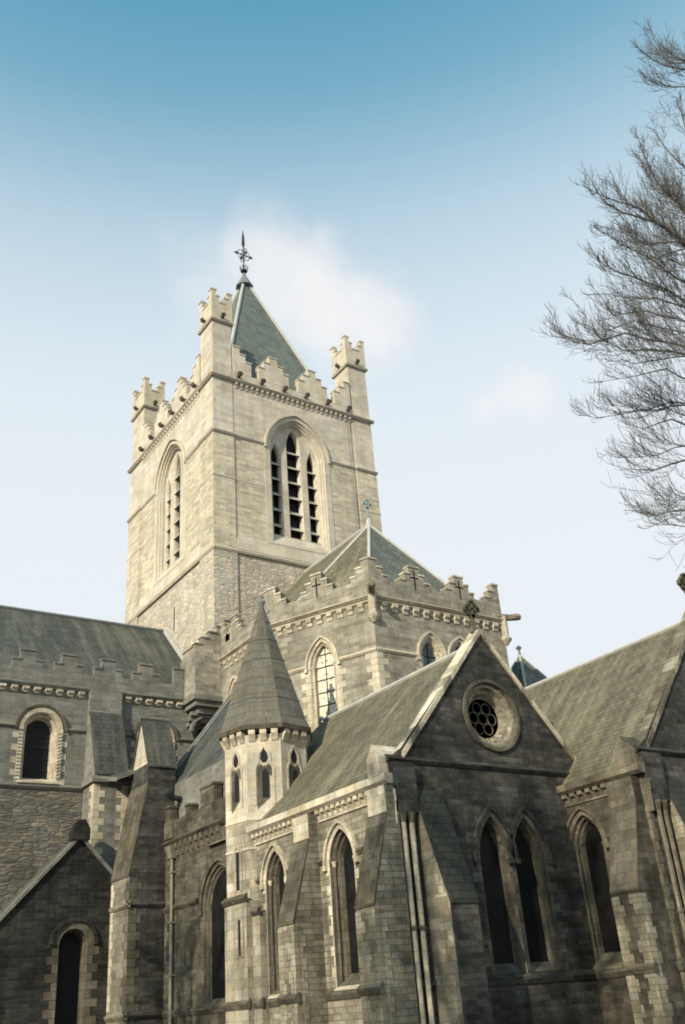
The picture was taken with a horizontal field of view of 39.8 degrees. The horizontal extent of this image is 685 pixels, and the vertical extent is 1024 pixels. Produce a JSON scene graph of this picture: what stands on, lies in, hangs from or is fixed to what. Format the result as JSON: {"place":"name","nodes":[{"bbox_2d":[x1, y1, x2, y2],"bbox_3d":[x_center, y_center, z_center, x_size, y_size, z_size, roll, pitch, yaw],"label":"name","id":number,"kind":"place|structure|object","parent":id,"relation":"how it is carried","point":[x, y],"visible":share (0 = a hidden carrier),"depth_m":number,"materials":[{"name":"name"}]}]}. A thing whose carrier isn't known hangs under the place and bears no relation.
{"place":"outdoors","nodes":[
{"label":"outdoors","id":0,"kind":"place"},
{"bbox_2d":[0,0,684,676],"label":"sky","id":1,"kind":"structure","parent":0,"point":[395,176],"materials":[{"name":"blue"}]},
{"label":"ground","id":2,"kind":"structure","parent":0,"visible":0},
{"bbox_2d":[0,231,684,1023],"bbox_3d":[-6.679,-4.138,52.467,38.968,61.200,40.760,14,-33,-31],"label":"cathedral","id":3,"kind":"structure","parent":2,"relation":"on","point":[294,739],"depth_m":39.00,"materials":[{"name":"stone"}]},
{"bbox_2d":[532,17,684,569],"bbox_3d":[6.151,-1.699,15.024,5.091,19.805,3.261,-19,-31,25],"label":"bare tree","id":4,"kind":"object","parent":2,"relation":"on","point":[670,192],"visible":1,"depth_m":16.23,"materials":[{"name":"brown plant"}]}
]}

